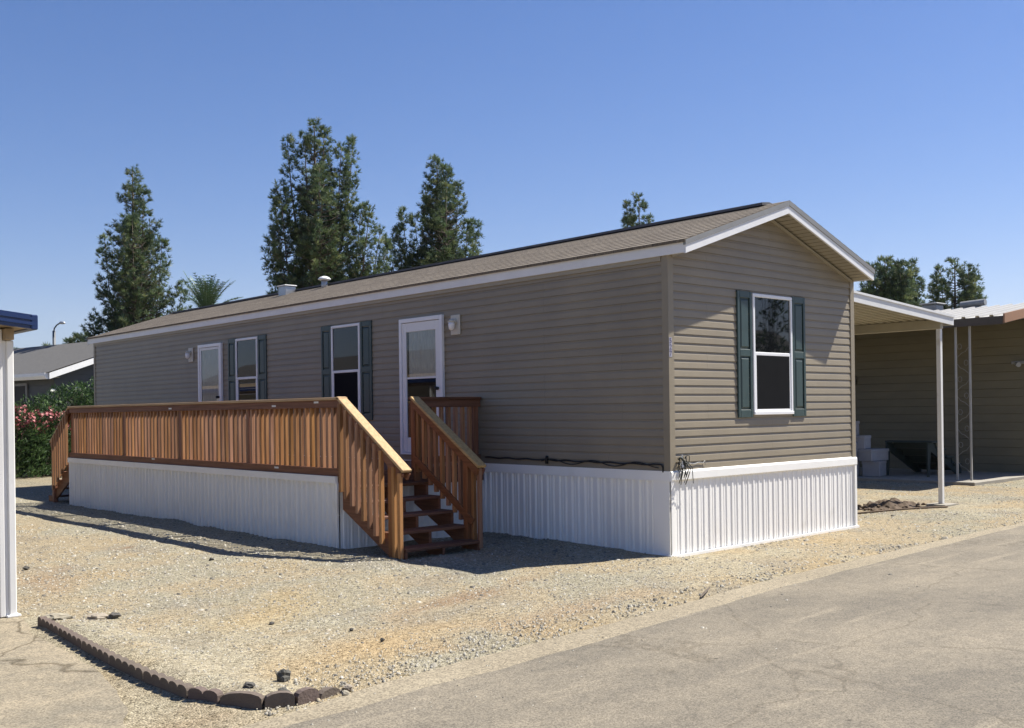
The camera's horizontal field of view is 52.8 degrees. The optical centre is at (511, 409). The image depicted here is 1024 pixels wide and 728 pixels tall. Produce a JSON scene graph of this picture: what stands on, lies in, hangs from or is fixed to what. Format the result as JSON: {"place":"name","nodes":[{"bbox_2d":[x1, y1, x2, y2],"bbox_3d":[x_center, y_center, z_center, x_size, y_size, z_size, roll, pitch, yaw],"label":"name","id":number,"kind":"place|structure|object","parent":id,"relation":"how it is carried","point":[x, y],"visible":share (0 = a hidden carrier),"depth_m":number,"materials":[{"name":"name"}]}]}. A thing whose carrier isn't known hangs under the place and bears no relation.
{"place":"outdoors","nodes":[
{"label":"outdoors","id":0,"kind":"place"},
{"bbox_2d":[0,617,128,727],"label":"driveway","id":1,"kind":"structure","parent":0,"point":[44,683],"depth_m":6.55,"materials":[{"name":"concrete"}]},
{"bbox_2d":[0,310,37,617],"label":"carport","id":2,"kind":"object","parent":1,"relation":"on","point":[12,323],"visible":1,"depth_m":8.91,"materials":[{"name":"white metal"}]},
{"bbox_2d":[0,0,1023,347],"label":"sky","id":3,"kind":"structure","parent":0,"point":[896,126],"materials":[{"name":"blue"}]},
{"bbox_2d":[15,459,1023,727],"bbox_3d":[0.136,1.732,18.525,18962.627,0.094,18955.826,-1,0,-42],"label":"ground","id":4,"kind":"structure","parent":0,"point":[149,705],"depth_m":10.06,"materials":[{"name":"beige gravel"}]},
{"bbox_2d":[14,402,70,477],"bbox_3d":[-14.221,0.861,29.559,2.044,2.263,4.220,-1,0,22],"label":"oleander shrub","id":5,"kind":"object","parent":4,"relation":"on","point":[32,422],"visible":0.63,"depth_m":29.58,"materials":[{"name":"green plant"}]},
{"bbox_2d":[37,616,63,634],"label":"edging block","id":6,"kind":"structure","parent":4,"relation":"on","point":[49,624],"depth_m":8.28,"materials":[{"name":"concrete"}]},
{"bbox_2d":[14,342,93,453],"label":"house","id":7,"kind":"structure","parent":4,"relation":"on","point":[38,369],"depth_m":38.78,"materials":[{"name":"metal"}]},
{"bbox_2d":[14,383,27,414],"bbox_3d":[-18.597,-0.081,39.042,1.049,1.813,0.193,-1,0,45],"label":"window","id":8,"kind":"structure","parent":7,"relation":"in","point":[20,389],"depth_m":39.02,"materials":[{"name":"grey glass"}]},
{"bbox_2d":[16,376,93,473],"bbox_3d":[-13.325,0.407,32.246,4.617,3.148,3.657,-1,0,-42],"label":"oleander shrub","id":9,"kind":"object","parent":4,"relation":"on","point":[81,397],"visible":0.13,"depth_m":32.20,"materials":[{"name":"green plant"}]},
{"bbox_2d":[44,613,72,619],"bbox_3d":[-3.938,1.779,8.868,0.257,0.064,0.214,-1,0,-42],"label":"concrete chunk","id":10,"kind":"object","parent":4,"relation":"on","point":[55,616],"visible":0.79,"depth_m":8.83,"materials":[{"name":"beige concrete"}]},
{"bbox_2d":[52,321,65,397],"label":"street lamp","id":11,"kind":"object","parent":4,"relation":"on","point":[54,335],"visible":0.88,"depth_m":51.96,"materials":[{"name":"metal"}]},
{"bbox_2d":[58,627,87,648],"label":"edging block","id":12,"kind":"structure","parent":4,"relation":"on","point":[71,636],"depth_m":7.80,"materials":[{"name":"concrete"}]},
{"bbox_2d":[62,331,87,343],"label":"pine tree","id":13,"kind":"object","parent":4,"relation":"on","point":[77,337],"visible":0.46,"depth_m":69.86,"materials":[{"name":"green plant"}]},
{"bbox_2d":[86,613,107,619],"bbox_3d":[-3.560,1.775,8.855,0.171,0.050,0.162,-1,0,7],"label":"concrete chunk","id":14,"kind":"object","parent":4,"relation":"on","point":[96,616],"visible":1,"depth_m":8.81,"materials":[{"name":"beige concrete"}]},
{"bbox_2d":[82,640,114,664],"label":"edging block","id":15,"kind":"structure","parent":4,"relation":"on","point":[98,651],"depth_m":7.34,"materials":[{"name":"concrete"}]},
{"bbox_2d":[107,612,121,618],"bbox_3d":[-3.420,1.772,8.854,0.112,0.066,0.098,-1,0,-42],"label":"rock","id":16,"kind":"object","parent":4,"relation":"on","point":[112,615],"visible":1,"depth_m":8.83,"materials":[{"name":"grey stone"}]},
{"bbox_2d":[109,654,149,681],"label":"edging block","id":17,"kind":"structure","parent":4,"relation":"on","point":[126,665],"depth_m":6.88,"materials":[{"name":"concrete"}]},
{"bbox_2d":[80,163,191,341],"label":"pine tree","id":18,"kind":"object","parent":4,"relation":"on","point":[138,293],"visible":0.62,"depth_m":47.52,"materials":[{"name":"green plant"}]},
{"bbox_2d":[143,670,193,698],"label":"edging block","id":19,"kind":"structure","parent":4,"relation":"on","point":[171,684],"depth_m":6.43,"materials":[{"name":"concrete"}]},
{"bbox_2d":[188,686,223,703],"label":"edging block","id":20,"kind":"structure","parent":4,"relation":"on","point":[214,695],"depth_m":6.17,"materials":[{"name":"concrete"}]},
{"bbox_2d":[176,272,241,306],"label":"palm tree","id":21,"kind":"object","parent":4,"relation":"on","point":[207,297],"visible":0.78,"depth_m":45.69,"materials":[{"name":"green plant"}]},
{"bbox_2d":[220,691,263,709],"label":"edging block","id":22,"kind":"structure","parent":4,"relation":"on","point":[248,699],"depth_m":6.09,"materials":[{"name":"concrete"}]},
{"bbox_2d":[243,682,254,688],"bbox_3d":[-1.626,1.704,6.364,0.079,0.050,0.064,-1,0,-42],"label":"rock","id":23,"kind":"object","parent":4,"relation":"on","point":[248,685],"visible":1,"depth_m":6.34,"materials":[{"name":"grey stone"}]},
{"bbox_2d":[49,396,485,559],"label":"wooden deck","id":24,"kind":"structure","parent":4,"relation":"on","point":[140,459],"depth_m":14.28,"materials":[{"name":"brown wood"}]},
{"bbox_2d":[264,690,294,708],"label":"edging block","id":25,"kind":"structure","parent":4,"relation":"on","point":[281,698],"depth_m":6.11,"materials":[{"name":"concrete"}]},
{"bbox_2d":[276,668,290,681],"bbox_3d":[-1.487,1.734,6.714,0.082,0.105,0.091,-1,0,27],"label":"rock","id":26,"kind":"object","parent":4,"relation":"on","point":[283,675],"visible":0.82,"depth_m":6.68,"materials":[{"name":"grey stone"}]},
{"bbox_2d":[294,687,318,705],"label":"edging block","id":27,"kind":"structure","parent":4,"relation":"on","point":[304,695],"depth_m":6.19,"materials":[{"name":"concrete"}]},
{"bbox_2d":[259,117,392,293],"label":"pine tree","id":28,"kind":"object","parent":4,"relation":"on","point":[316,243],"visible":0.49,"depth_m":44.51,"materials":[{"name":"green plant"}]},
{"bbox_2d":[319,687,339,699],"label":"edging block","id":29,"kind":"structure","parent":4,"relation":"on","point":[326,692],"depth_m":6.32,"materials":[{"name":"concrete"}]},
{"bbox_2d":[341,684,352,691],"bbox_3d":[-1.029,1.740,6.432,0.070,0.057,0.060,-1,0,-2],"label":"rock","id":30,"kind":"object","parent":4,"relation":"on","point":[348,687],"visible":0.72,"depth_m":6.42,"materials":[{"name":"grey stone"}]},
{"bbox_2d":[382,154,483,271],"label":"pine tree","id":31,"kind":"object","parent":4,"relation":"on","point":[444,239],"visible":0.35,"depth_m":48.67,"materials":[{"name":"green plant"}]},
{"bbox_2d":[86,200,874,556],"bbox_3d":[-2.726,-0.457,20.238,4.400,4.562,18.796,-1,0,-42],"label":"mobile home","id":32,"kind":"object","parent":4,"relation":"on","point":[680,386],"visible":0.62,"depth_m":13.82,"materials":[{"name":"plastic"}]},
{"bbox_2d":[198,343,222,401],"bbox_3d":[-6.110,-0.284,20.827,0.100,2.080,1.020,-1,0,-42],"label":"door","id":33,"kind":"structure","parent":32,"relation":"in","point":[210,360],"depth_m":20.84,"materials":[{"name":"plastic"}]},
{"bbox_2d":[235,336,257,400],"bbox_3d":[-5.068,-0.596,19.737,0.064,1.555,0.860,-1,0,-42],"label":"window","id":34,"kind":"structure","parent":32,"relation":"in","point":[246,349],"depth_m":19.74,"materials":[{"name":"plastic"}]},
{"bbox_2d":[331,323,360,412],"bbox_3d":[-2.765,-0.635,17.195,0.064,1.565,0.860,-1,0,-42],"label":"window","id":35,"kind":"structure","parent":32,"relation":"in","point":[345,339],"depth_m":17.17,"materials":[{"name":"glass"}]},
{"bbox_2d":[399,314,444,454],"bbox_3d":[-1.388,-0.356,15.616,0.100,2.087,1.075,-1,0,-42],"label":"door","id":36,"kind":"structure","parent":32,"relation":"in","point":[421,344],"depth_m":15.68,"materials":[{"name":"plastic"}]},
{"bbox_2d":[752,293,793,414],"bbox_3d":[3.419,-0.717,13.542,0.900,1.565,0.064,-1,0,-42],"label":"window","id":37,"kind":"structure","parent":32,"relation":"in","point":[772,346],"depth_m":13.53,"materials":[{"name":"glass"}]},
{"bbox_2d":[238,522,1023,727],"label":"gutter strip","id":38,"kind":"object","parent":4,"relation":"on","point":[407,684],"visible":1,"depth_m":7.58,"materials":[{"name":"beige concrete"}]},
{"bbox_2d":[341,690,349,695],"bbox_3d":[-1.020,1.743,6.326,0.052,0.047,0.047,-1,0,-8],"label":"rock","id":39,"kind":"object","parent":38,"relation":"on","point":[345,692],"visible":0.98,"depth_m":6.31,"materials":[{"name":"grey stone"}]},
{"bbox_2d":[620,190,654,228],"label":"pine tree","id":40,"kind":"object","parent":4,"relation":"on","point":[629,220],"visible":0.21,"depth_m":62.02,"materials":[{"name":"green plant"}]},
{"bbox_2d":[699,587,709,597],"bbox_3d":[1.796,1.691,9.571,0.025,0.024,0.533,-1,0,20],"label":"twig","id":41,"kind":"object","parent":4,"relation":"on","point":[704,592],"visible":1,"depth_m":9.50,"materials":[{"name":"beige wood"}]},
{"bbox_2d":[856,254,920,306],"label":"pine tree","id":42,"kind":"object","parent":4,"relation":"on","point":[895,281],"visible":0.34,"depth_m":55.37,"materials":[{"name":"green plant"}]},
{"bbox_2d":[857,497,925,510],"bbox_3d":[6.405,1.616,17.638,1.900,0.191,0.898,-1,0,-42],"label":"dirt pile","id":43,"kind":"object","parent":4,"relation":"on","point":[891,503],"visible":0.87,"depth_m":17.37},
{"bbox_2d":[857,506,947,513],"bbox_3d":[5.800,1.665,16.692,3.591,0.058,0.131,-1,0,-29],"label":"thin pipe","id":44,"kind":"object","parent":4,"relation":"on","point":[902,509],"visible":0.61,"depth_m":17.08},
{"bbox_2d":[854,290,956,506],"bbox_3d":[1.115,-0.007,22.241,4.075,3.582,15.300,-1,0,-42],"label":"carport","id":45,"kind":"object","parent":4,"relation":"on","point":[873,314],"visible":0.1,"depth_m":17.82,"materials":[{"name":"metal"}]},
{"bbox_2d":[906,258,928,306],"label":"pine tree","id":46,"kind":"object","parent":4,"relation":"on","point":[912,261],"visible":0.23,"depth_m":57.93,"materials":[{"name":"green plant"}]},
{"bbox_2d":[857,467,1023,485],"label":"patio slab","id":47,"kind":"structure","parent":4,"relation":"on","point":[912,476],"depth_m":23.65,"materials":[{"name":"concrete"}]},
{"bbox_2d":[856,442,859,475],"bbox_3d":[7.946,1.178,24.420,0.440,0.800,0.520,-1,0,36],"label":"storage box","id":48,"kind":"object","parent":47,"relation":"on","point":[858,468],"visible":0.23,"depth_m":24.36,"materials":[{"name":"white plastic"}]},
{"bbox_2d":[856,421,859,441],"bbox_3d":[7.954,0.526,24.476,0.420,0.500,0.460,-1,0,43],"label":"storage box","id":49,"kind":"object","parent":48,"relation":"on","point":[857,427],"visible":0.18,"depth_m":24.43,"materials":[{"name":"white plastic"}]},
{"bbox_2d":[862,460,886,476],"bbox_3d":[8.601,1.389,24.445,0.420,0.360,0.640,-1,0,37],"label":"storage box","id":50,"kind":"object","parent":47,"relation":"on","point":[874,468],"visible":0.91,"depth_m":24.20,"materials":[{"name":"white plastic"}]},
{"bbox_2d":[858,448,888,460],"bbox_3d":[8.561,1.068,24.439,0.720,0.280,0.380,-1,0,-37],"label":"storage box","id":51,"kind":"object","parent":50,"relation":"on","point":[875,454],"visible":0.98,"depth_m":24.26,"materials":[{"name":"white plastic"}]},
{"bbox_2d":[856,435,870,448],"bbox_3d":[8.297,0.771,24.474,0.320,0.320,0.360,-1,0,43],"label":"storage box","id":52,"kind":"object","parent":51,"relation":"on","point":[864,441],"visible":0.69,"depth_m":24.32,"materials":[{"name":"white plastic"}]},
{"bbox_2d":[885,440,961,476],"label":"portable steps","id":53,"kind":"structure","parent":47,"relation":"on","point":[915,456],"depth_m":24.59,"materials":[{"name":"black metal"}]},
{"bbox_2d":[927,256,987,309],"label":"pine tree","id":54,"kind":"object","parent":4,"relation":"on","point":[968,292],"visible":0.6,"depth_m":59.78,"materials":[{"name":"green plant"}]},
{"bbox_2d":[282,526,1023,727],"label":"road","id":55,"kind":"structure","parent":0,"point":[875,645],"depth_m":6.86,"materials":[{"name":"grey asphalt"}]},
{"bbox_2d":[854,299,1023,480],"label":"neighbour house","id":56,"kind":"structure","parent":0,"point":[983,382],"depth_m":25.78,"materials":[{"name":"beige plastic"}]}
]}

